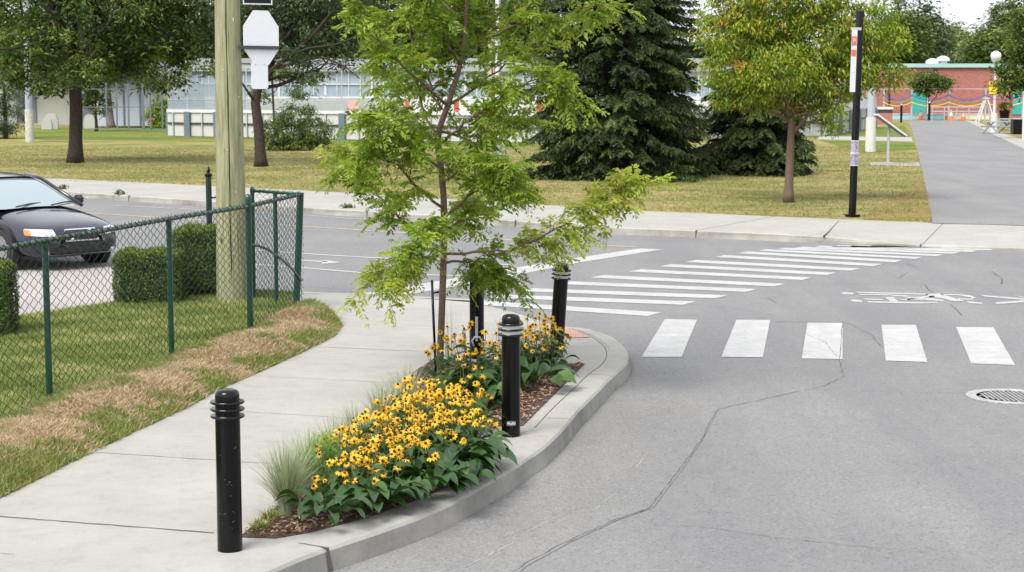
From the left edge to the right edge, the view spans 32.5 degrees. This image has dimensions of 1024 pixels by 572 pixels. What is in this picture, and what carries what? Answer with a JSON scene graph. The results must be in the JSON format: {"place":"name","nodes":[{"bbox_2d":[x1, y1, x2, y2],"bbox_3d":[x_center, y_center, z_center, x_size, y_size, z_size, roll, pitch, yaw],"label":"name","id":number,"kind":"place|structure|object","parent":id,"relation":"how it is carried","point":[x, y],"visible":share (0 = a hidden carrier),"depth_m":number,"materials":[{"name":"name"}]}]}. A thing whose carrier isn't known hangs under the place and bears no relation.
{"place":"outdoors","nodes":[
{"label":"outdoors","id":0,"kind":"place"},
{"bbox_2d":[13,257,117,314],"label":"driveway","id":1,"kind":"structure","parent":0,"point":[34,292],"depth_m":26.93,"materials":[{"name":"grey concrete"}]},
{"bbox_2d":[0,172,116,264],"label":"parked car","id":2,"kind":"object","parent":1,"relation":"on","point":[31,208],"visible":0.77,"depth_m":29.31,"materials":[{"name":"black paint"}]},
{"bbox_2d":[0,287,293,414],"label":"lawn","id":3,"kind":"structure","parent":0,"point":[95,350],"depth_m":19.07,"materials":[{"name":"plant"}]},
{"bbox_2d":[0,257,21,335],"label":"box hedge","id":4,"kind":"object","parent":3,"relation":"on","point":[6,289],"visible":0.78,"depth_m":20.09,"materials":[{"name":"green plant"}]},
{"bbox_2d":[111,245,189,303],"bbox_3d":[-4.798,-0.143,23.294,1.009,0.818,0.774,0,6,0],"label":"box hedge","id":5,"kind":"object","parent":3,"relation":"on","point":[150,270],"visible":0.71,"depth_m":23.03,"materials":[{"name":"green plant"}]},
{"bbox_2d":[0,186,303,415],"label":"chain link fence","id":6,"kind":"object","parent":3,"relation":"on","point":[250,205],"visible":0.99,"depth_m":18.38,"materials":[{"name":"green metal"}]},
{"bbox_2d":[0,297,343,496],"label":"grass verge","id":7,"kind":"object","parent":3,"relation":"on","point":[77,451],"depth_m":15.37,"materials":[{"name":"brown plant"}]},
{"bbox_2d":[0,300,341,492],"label":"dry grass","id":8,"kind":"structure","parent":7,"relation":"on","point":[119,390],"depth_m":15.98,"materials":[{"name":"plant"}]},
{"bbox_2d":[172,222,216,296],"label":"box hedge","id":9,"kind":"object","parent":3,"relation":"on","point":[197,258],"visible":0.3,"depth_m":23.81,"materials":[{"name":"green plant"}]},
{"bbox_2d":[215,0,246,300],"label":"utility pole","id":10,"kind":"object","parent":3,"relation":"on","point":[230,164],"visible":0.82,"depth_m":23.10,"materials":[{"name":"brown wood"}]},
{"bbox_2d":[238,10,278,64],"bbox_3d":[-3.340,-3.279,23.175,0.638,0.711,0.044,-6,9,-42],"label":"traffic sign","id":11,"kind":"object","parent":10,"relation":"attached to","point":[260,46],"visible":1,"depth_m":23.20,"materials":[{"name":"white metal"}]},
{"bbox_2d":[251,62,267,88],"bbox_3d":[-3.340,-2.787,23.246,0.260,0.355,0.013,-6,9,-42],"label":"supplementary sign","id":12,"kind":"object","parent":10,"relation":"attached to","point":[259,76],"visible":1,"depth_m":23.24,"materials":[{"name":"white metal"}]},
{"bbox_2d":[0,293,609,571],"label":"pavement","id":13,"kind":"structure","parent":0,"point":[141,489],"depth_m":13.32,"materials":[{"name":"concrete"}]},
{"bbox_2d":[210,388,244,552],"bbox_3d":[-1.733,1.133,10.734,0.208,1.022,0.208,0,6,0],"label":"bollard","id":14,"kind":"object","parent":13,"relation":"on","point":[227,409],"visible":1,"depth_m":10.67,"materials":[{"name":"black metal"}]},
{"bbox_2d":[0,318,615,571],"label":"pavement joint lines","id":15,"kind":"object","parent":13,"relation":"on","point":[330,566],"visible":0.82,"depth_m":11.48,"materials":[{"name":"grey concrete"}]},
{"bbox_2d":[242,359,584,538],"bbox_3d":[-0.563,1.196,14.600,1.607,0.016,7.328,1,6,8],"label":"mulch bed","id":16,"kind":"object","parent":13,"relation":"on","point":[351,518],"visible":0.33,"depth_m":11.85,"materials":[{"name":"brown wood"}]},
{"bbox_2d":[243,434,336,514],"bbox_3d":[-1.510,1.244,11.627,0.778,0.552,0.809,3,7,27],"label":"grass tuft","id":17,"kind":"object","parent":16,"relation":"on","point":[287,476],"visible":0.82,"depth_m":11.63,"materials":[{"name":"green plant"}]},
{"bbox_2d":[253,427,350,495],"bbox_3d":[-1.410,1.193,12.222,0.748,0.521,0.756,6,8,41],"label":"grass tuft","id":18,"kind":"object","parent":16,"relation":"on","point":[305,452],"visible":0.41,"depth_m":12.17,"materials":[{"name":"green plant"}]},
{"bbox_2d":[284,427,350,489],"bbox_3d":[-1.299,1.237,12.241,0.568,0.525,0.527,-5,8,-38],"label":"feathery plant","id":19,"kind":"object","parent":16,"relation":"on","point":[330,446],"visible":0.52,"depth_m":12.15,"materials":[{"name":"green plant"}]},
{"bbox_2d":[272,484,372,525],"bbox_3d":[-1.219,1.416,11.366,0.662,0.218,0.621,0,6,0],"label":"leafy plant","id":20,"kind":"object","parent":16,"relation":"on","point":[309,501],"visible":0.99,"depth_m":11.33,"materials":[{"name":"green plant"}]},
{"bbox_2d":[305,421,378,491],"bbox_3d":[-1.206,1.191,12.223,0.643,0.489,0.589,0,6,0],"label":"black eyed susan","id":21,"kind":"object","parent":16,"relation":"on","point":[354,441],"visible":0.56,"depth_m":12.18,"materials":[{"name":"yellow plant"}]},
{"bbox_2d":[315,399,378,449],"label":"grass tuft","id":22,"kind":"object","parent":16,"relation":"on","point":[356,412],"visible":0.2,"depth_m":13.74,"materials":[{"name":"green plant"}]},
{"bbox_2d":[306,451,398,509],"bbox_3d":[-1.065,1.298,11.731,0.660,0.375,0.525,3,7,24],"label":"black eyed susan","id":23,"kind":"object","parent":16,"relation":"on","point":[337,470],"visible":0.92,"depth_m":11.66,"materials":[{"name":"yellow plant"}]},
{"bbox_2d":[330,408,390,473],"bbox_3d":[-1.123,1.129,12.827,0.534,0.467,0.554,-2,7,-16],"label":"black eyed susan","id":24,"kind":"object","parent":16,"relation":"on","point":[346,428],"visible":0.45,"depth_m":12.82,"materials":[{"name":"yellow plant"}]},
{"bbox_2d":[338,407,405,463],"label":"black eyed susan","id":25,"kind":"object","parent":16,"relation":"on","point":[368,417],"visible":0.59,"depth_m":12.51,"materials":[{"name":"yellow plant"}]},
{"bbox_2d":[322,475,428,512],"bbox_3d":[-0.913,1.374,11.623,0.746,0.201,0.570,0,6,0],"label":"leafy plant","id":26,"kind":"object","parent":16,"relation":"on","point":[376,493],"visible":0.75,"depth_m":11.59,"materials":[{"name":"green plant"}]},
{"bbox_2d":[339,437,413,497],"bbox_3d":[-0.888,1.246,12.033,0.496,0.411,0.680,-3,7,-27],"label":"black eyed susan","id":27,"kind":"object","parent":16,"relation":"on","point":[397,452],"visible":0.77,"depth_m":12.02,"materials":[{"name":"yellow plant"}]},
{"bbox_2d":[350,381,410,431],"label":"grass tuft","id":28,"kind":"object","parent":16,"relation":"on","point":[375,407],"visible":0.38,"depth_m":14.37,"materials":[{"name":"green plant"}]},
{"bbox_2d":[357,396,428,462],"bbox_3d":[-0.890,1.088,12.915,0.627,0.529,0.528,0,6,0],"label":"black eyed susan","id":29,"kind":"object","parent":16,"relation":"on","point":[396,420],"visible":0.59,"depth_m":12.91,"materials":[{"name":"yellow plant"}]},
{"bbox_2d":[357,391,445,446],"bbox_3d":[-0.886,1.048,13.448,0.753,0.490,0.559,0,6,0],"label":"black eyed susan","id":30,"kind":"object","parent":16,"relation":"on","point":[377,402],"visible":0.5,"depth_m":13.42,"materials":[{"name":"yellow plant"}]},
{"bbox_2d":[357,470,449,505],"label":"leafy plant","id":31,"kind":"object","parent":16,"relation":"on","point":[428,483],"visible":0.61,"depth_m":11.80,"materials":[{"name":"green plant"}]},
{"bbox_2d":[384,378,443,432],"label":"black eyed susan","id":32,"kind":"object","parent":16,"relation":"on","point":[427,385],"visible":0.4,"depth_m":13.89,"materials":[{"name":"yellow plant"}]},
{"bbox_2d":[376,429,455,477],"bbox_3d":[-0.694,1.205,12.376,0.586,0.416,0.520,-1,6,-8],"label":"black eyed susan","id":33,"kind":"object","parent":16,"relation":"on","point":[410,446],"visible":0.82,"depth_m":12.31,"materials":[{"name":"yellow plant"}]},
{"bbox_2d":[392,390,459,443],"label":"black eyed susan","id":34,"kind":"object","parent":16,"relation":"on","point":[439,394],"visible":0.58,"depth_m":13.33,"materials":[{"name":"yellow plant"}]},
{"bbox_2d":[388,447,479,493],"bbox_3d":[-0.585,1.300,12.247,0.736,0.246,0.690,0,6,0],"label":"leafy plant","id":35,"kind":"object","parent":16,"relation":"on","point":[454,481],"visible":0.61,"depth_m":12.10,"materials":[{"name":"green plant"}]},
{"bbox_2d":[404,414,466,450],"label":"black eyed susan","id":36,"kind":"object","parent":16,"relation":"on","point":[438,433],"visible":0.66,"depth_m":12.78,"materials":[{"name":"yellow plant"}]},
{"bbox_2d":[415,325,476,381],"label":"black eyed susan","id":37,"kind":"object","parent":16,"relation":"on","point":[446,338],"visible":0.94,"depth_m":16.44,"materials":[{"name":"yellow plant"}]},
{"bbox_2d":[404,447,496,480],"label":"leafy plant","id":38,"kind":"object","parent":16,"relation":"on","point":[439,470],"visible":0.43,"depth_m":12.37,"materials":[{"name":"green plant"}]},
{"bbox_2d":[413,383,487,435],"bbox_3d":[-0.498,1.007,13.856,0.624,0.480,0.594,-5,8,-39],"label":"black eyed susan","id":39,"kind":"object","parent":16,"relation":"on","point":[469,404],"visible":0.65,"depth_m":13.79,"materials":[{"name":"yellow plant"}]},
{"bbox_2d":[422,402,485,449],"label":"black eyed susan","id":40,"kind":"object","parent":16,"relation":"on","point":[458,430],"visible":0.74,"depth_m":13.16,"materials":[{"name":"yellow plant"}]},
{"bbox_2d":[405,439,504,486],"bbox_3d":[-0.433,1.254,12.692,0.789,0.287,0.833,0,6,0],"label":"leafy plant","id":41,"kind":"object","parent":16,"relation":"on","point":[469,455],"visible":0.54,"depth_m":12.61,"materials":[{"name":"green plant"}]},
{"bbox_2d":[416,369,500,395],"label":"leafy plant","id":42,"kind":"object","parent":16,"relation":"on","point":[486,371],"visible":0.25,"depth_m":15.91,"materials":[{"name":"green plant"}]},
{"bbox_2d":[435,355,486,401],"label":"black eyed susan","id":43,"kind":"object","parent":16,"relation":"on","point":[475,378],"visible":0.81,"depth_m":15.71,"materials":[{"name":"yellow plant"}]},
{"bbox_2d":[427,379,504,426],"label":"black eyed susan","id":44,"kind":"object","parent":16,"relation":"on","point":[484,412],"visible":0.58,"depth_m":14.34,"materials":[{"name":"yellow plant"}]},
{"bbox_2d":[434,401,498,439],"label":"black eyed susan","id":45,"kind":"object","parent":16,"relation":"on","point":[472,412],"visible":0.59,"depth_m":13.51,"materials":[{"name":"yellow plant"}]},
{"bbox_2d":[421,430,517,464],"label":"leafy plant","id":46,"kind":"object","parent":16,"relation":"on","point":[495,444],"visible":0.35,"depth_m":12.99,"materials":[{"name":"green plant"}]},
{"bbox_2d":[441,320,501,376],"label":"black eyed susan","id":47,"kind":"object","parent":16,"relation":"on","point":[464,345],"visible":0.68,"depth_m":16.78,"materials":[{"name":"yellow plant"}]},
{"bbox_2d":[436,374,522,403],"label":"leafy plant","id":48,"kind":"object","parent":16,"relation":"on","point":[494,391],"visible":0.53,"depth_m":15.43,"materials":[{"name":"green plant"}]},
{"bbox_2d":[458,329,501,383],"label":"black eyed susan","id":49,"kind":"object","parent":16,"relation":"on","point":[484,360],"visible":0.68,"depth_m":16.42,"materials":[{"name":"yellow plant"}]},
{"bbox_2d":[310,0,679,374],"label":"honey locust tree","id":50,"kind":"object","parent":16,"relation":"on","point":[500,179],"visible":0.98,"depth_m":16.57,"materials":[{"name":"green plant"}]},
{"bbox_2d":[494,322,553,371],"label":"black eyed susan","id":51,"kind":"object","parent":16,"relation":"on","point":[528,348],"visible":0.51,"depth_m":17.02,"materials":[{"name":"yellow plant"}]},
{"bbox_2d":[498,356,580,386],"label":"leafy plant","id":52,"kind":"object","parent":16,"relation":"on","point":[559,373],"visible":0.69,"depth_m":16.43,"materials":[{"name":"green plant"}]},
{"bbox_2d":[522,311,566,377],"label":"black eyed susan","id":53,"kind":"object","parent":16,"relation":"on","point":[533,338],"visible":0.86,"depth_m":17.16,"materials":[{"name":"yellow plant"}]},
{"bbox_2d":[528,315,579,365],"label":"black eyed susan","id":54,"kind":"object","parent":16,"relation":"on","point":[568,336],"visible":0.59,"depth_m":17.50,"materials":[{"name":"yellow plant"}]},
{"bbox_2d":[467,268,483,358],"bbox_3d":[-0.370,0.271,18.435,0.208,1.022,0.210,0,6,0],"label":"bollard","id":55,"kind":"object","parent":13,"relation":"on","point":[477,318],"visible":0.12,"depth_m":18.38,"materials":[{"name":"black metal"}]},
{"bbox_2d":[498,314,523,437],"bbox_3d":[-0.009,0.735,14.292,0.208,1.022,0.208,0,6,0],"label":"bollard","id":56,"kind":"object","parent":13,"relation":"on","point":[510,329],"visible":0.98,"depth_m":14.23,"materials":[{"name":"black metal"}]},
{"bbox_2d":[549,263,570,357],"bbox_3d":[0.496,0.261,18.538,0.208,1.022,0.208,4,6,0],"label":"bollard","id":57,"kind":"object","parent":13,"relation":"on","point":[560,289],"visible":0.75,"depth_m":18.47,"materials":[{"name":"black metal"}]},
{"bbox_2d":[0,119,1023,225],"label":"park lawn","id":58,"kind":"structure","parent":0,"point":[12,141],"depth_m":56.35,"materials":[{"name":"green plant"}]},
{"bbox_2d":[0,65,37,138],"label":"conifer bush","id":59,"kind":"object","parent":58,"relation":"on","point":[5,124],"visible":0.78,"depth_m":100.57,"materials":[{"name":"green plant"}]},
{"bbox_2d":[23,0,33,141],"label":"lamp pole","id":60,"kind":"object","parent":58,"relation":"on","point":[29,125],"visible":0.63,"depth_m":93.58,"materials":[{"name":"grey"}]},
{"bbox_2d":[0,0,121,92],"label":"park tree","id":61,"kind":"object","parent":58,"relation":"on","point":[56,34],"visible":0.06,"depth_m":138.90,"materials":[{"name":"green plant"}]},
{"bbox_2d":[0,71,191,124],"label":"white building","id":62,"kind":"structure","parent":58,"relation":"on","point":[58,107],"depth_m":140.26,"materials":[{"name":"grey"}]},
{"bbox_2d":[0,0,214,162],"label":"shade tree","id":63,"kind":"object","parent":58,"relation":"on","point":[102,38],"visible":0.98,"depth_m":66.48,"materials":[{"name":"green plant"}]},
{"bbox_2d":[165,0,280,57],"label":"background tree","id":64,"kind":"object","parent":58,"relation":"on","point":[210,49],"visible":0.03,"depth_m":164.51,"materials":[{"name":"green plant"}]},
{"bbox_2d":[246,47,326,134],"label":"young tree","id":65,"kind":"object","parent":58,"relation":"on","point":[293,94],"visible":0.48,"depth_m":87.41,"materials":[{"name":"green plant"}]},
{"bbox_2d":[247,99,344,150],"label":"dark shrub","id":66,"kind":"object","parent":58,"relation":"on","point":[301,130],"visible":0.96,"depth_m":81.13,"materials":[{"name":"green plant"}]},
{"bbox_2d":[192,0,403,166],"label":"shade tree","id":67,"kind":"object","parent":58,"relation":"on","point":[288,17],"visible":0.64,"depth_m":63.52,"materials":[{"name":"green plant"}]},
{"bbox_2d":[354,0,510,57],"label":"background tree","id":68,"kind":"object","parent":58,"relation":"on","point":[482,19],"visible":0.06,"depth_m":168.50,"materials":[{"name":"green plant"}]},
{"bbox_2d":[150,58,731,109],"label":"glazed hall","id":69,"kind":"structure","parent":58,"relation":"on","point":[351,85],"depth_m":149.17,"materials":[{"name":"grey glass"}]},
{"bbox_2d":[22,125,916,152],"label":"green lawn band","id":70,"kind":"object","parent":58,"relation":"on","point":[114,134],"visible":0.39,"depth_m":103.24,"materials":[{"name":"green plant"}]},
{"bbox_2d":[81,67,118,130],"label":"young tree","id":71,"kind":"object","parent":70,"relation":"on","point":[90,101],"visible":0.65,"depth_m":118.24,"materials":[{"name":"green plant"}]},
{"bbox_2d":[81,83,165,128],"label":"steel fence","id":72,"kind":"object","parent":70,"relation":"on","point":[143,112],"visible":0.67,"depth_m":117.41,"materials":[{"name":"grey metal"}]},
{"bbox_2d":[48,0,207,127],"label":"park tree","id":73,"kind":"object","parent":70,"relation":"on","point":[111,123],"visible":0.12,"depth_m":129.06,"materials":[{"name":"green plant"}]},
{"bbox_2d":[94,71,190,125],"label":"white shelter","id":74,"kind":"object","parent":70,"relation":"on","point":[135,104],"visible":0.46,"depth_m":129.81,"materials":[{"name":"grey"}]},
{"bbox_2d":[140,93,175,127],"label":"yellowish bush","id":75,"kind":"object","parent":70,"relation":"on","point":[156,120],"visible":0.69,"depth_m":127.04,"materials":[{"name":"green plant"}]},
{"bbox_2d":[472,0,554,57],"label":"background tree","id":76,"kind":"object","parent":58,"relation":"on","point":[511,5],"visible":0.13,"depth_m":171.94,"materials":[{"name":"green plant"}]},
{"bbox_2d":[166,64,877,142],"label":"hockey rink","id":77,"kind":"structure","parent":58,"relation":"on","point":[187,122],"depth_m":104.76,"materials":[{"name":"grey"}]},
{"bbox_2d":[516,0,719,182],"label":"spruce tree","id":78,"kind":"object","parent":58,"relation":"on","point":[627,65],"visible":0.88,"depth_m":54.36,"materials":[{"name":"green plant"}]},
{"bbox_2d":[691,12,818,176],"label":"spruce tree","id":79,"kind":"object","parent":58,"relation":"on","point":[754,146],"visible":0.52,"depth_m":57.72,"materials":[{"name":"green plant"}]},
{"bbox_2d":[685,0,925,202],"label":"turning tree","id":80,"kind":"object","parent":58,"relation":"on","point":[753,30],"visible":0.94,"depth_m":43.19,"materials":[{"name":"green plant"}]},
{"bbox_2d":[844,11,863,216],"bbox_3d":[7.520,-3.764,38.598,0.283,4.504,0.254,-3,7,-28],"label":"sign post","id":81,"kind":"object","parent":58,"relation":"on","point":[856,59],"visible":1,"depth_m":38.53,"materials":[{"name":"black metal"}]},
{"bbox_2d":[865,0,876,151],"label":"light pole","id":82,"kind":"object","parent":58,"relation":"on","point":[870,142],"visible":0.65,"depth_m":79.23,"materials":[{"name":"silver metal"}]},
{"bbox_2d":[863,173,931,219],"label":"dry lawn patch","id":83,"kind":"object","parent":58,"relation":"on","point":[897,215],"visible":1,"depth_m":41.94,"materials":[{"name":"green plant"}]},
{"bbox_2d":[864,6,947,63],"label":"background tree","id":84,"kind":"object","parent":58,"relation":"on","point":[918,57],"visible":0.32,"depth_m":208.40,"materials":[{"name":"green plant"}]},
{"bbox_2d":[818,120,1023,165],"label":"concrete strips","id":85,"kind":"object","parent":58,"relation":"on","point":[1019,142],"visible":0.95,"depth_m":101.04,"materials":[{"name":"grey concrete"}]},
{"bbox_2d":[874,114,906,163],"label":"information panel","id":86,"kind":"object","parent":85,"relation":"on","point":[890,125],"visible":1,"depth_m":66.77,"materials":[{"name":"white paint"}]},
{"bbox_2d":[880,0,964,63],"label":"background tree","id":87,"kind":"object","parent":58,"relation":"on","point":[942,32],"visible":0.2,"depth_m":225.79,"materials":[{"name":"green plant"}]},
{"bbox_2d":[906,67,958,102],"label":"tree","id":88,"kind":"object","parent":58,"relation":"on","point":[926,81],"visible":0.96,"depth_m":161.91,"materials":[{"name":"green plant"}]},
{"bbox_2d":[847,56,1021,118],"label":"brick building","id":89,"kind":"structure","parent":58,"relation":"on","point":[973,75],"depth_m":170.97,"materials":[{"name":"red brick"}]},
{"bbox_2d":[880,88,1023,119],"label":"pool fence","id":90,"kind":"object","parent":58,"relation":"on","point":[949,100],"visible":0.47,"depth_m":162.00,"materials":[{"name":"metal"}]},
{"bbox_2d":[942,0,1023,63],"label":"background tree","id":91,"kind":"object","parent":58,"relation":"on","point":[987,45],"visible":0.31,"depth_m":186.42,"materials":[{"name":"green plant"}]},
{"bbox_2d":[952,0,1016,63],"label":"round dark tree","id":92,"kind":"object","parent":58,"relation":"on","point":[994,12],"visible":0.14,"depth_m":191.66,"materials":[{"name":"green plant"}]},
{"bbox_2d":[984,2,1023,102],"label":"light green tree","id":93,"kind":"object","parent":58,"relation":"on","point":[1014,85],"visible":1,"depth_m":100.11,"materials":[{"name":"green plant"}]},
{"bbox_2d":[1,0,1022,88],"label":"sky","id":94,"kind":"structure","parent":0,"point":[968,11],"materials":[{"name":"white"}]},
{"bbox_2d":[38,178,1023,246],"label":"pavement","id":95,"kind":"structure","parent":0,"point":[964,234],"depth_m":37.57,"materials":[{"name":"concrete"}]},
{"bbox_2d":[51,197,1023,571],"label":"road","id":96,"kind":"structure","parent":0,"point":[861,467],"depth_m":16.93,"materials":[{"name":"grey asphalt"}]},
{"bbox_2d":[205,166,215,224],"bbox_3d":[-4.270,-0.793,25.019,0.193,1.834,0.110,0,6,0],"label":"gate post","id":97,"kind":"object","parent":96,"relation":"on","point":[208,176],"visible":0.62,"depth_m":24.93,"materials":[{"name":"green metal"}]},
{"bbox_2d":[231,326,630,571],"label":"kerb","id":98,"kind":"structure","parent":96,"relation":"on","point":[545,444],"depth_m":12.23,"materials":[{"name":"concrete"}]},
{"bbox_2d":[333,365,716,571],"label":"road patch","id":99,"kind":"object","parent":96,"relation":"on","point":[633,420],"visible":1,"depth_m":13.03,"materials":[{"name":"grey asphalt"}]},
{"bbox_2d":[55,190,1023,250],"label":"kerb","id":100,"kind":"structure","parent":96,"relation":"on","point":[738,235],"depth_m":35.88,"materials":[{"name":"concrete"}]},
{"bbox_2d":[256,245,1014,364],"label":"road markings","id":101,"kind":"object","parent":96,"relation":"on","point":[982,345],"visible":0.83,"depth_m":23.96,"materials":[{"name":"paint"}]},
{"bbox_2d":[305,242,1003,571],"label":"road cracks","id":102,"kind":"object","parent":96,"relation":"on","point":[736,404],"visible":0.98,"depth_m":15.26,"materials":[{"name":"grey asphalt"}]},
{"bbox_2d":[842,292,1023,303],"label":"bicycle symbol","id":103,"kind":"object","parent":96,"relation":"on","point":[894,300],"visible":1,"depth_m":24.99,"materials":[{"name":"paint"}]},
{"bbox_2d":[966,388,1023,404],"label":"manhole cover","id":104,"kind":"object","parent":96,"relation":"on","point":[1006,396],"visible":1,"depth_m":17.03,"materials":[{"name":"metal"}]},
{"bbox_2d":[907,120,1023,224],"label":"park path","id":105,"kind":"structure","parent":0,"point":[973,174],"depth_m":58.83,"materials":[{"name":"concrete"}]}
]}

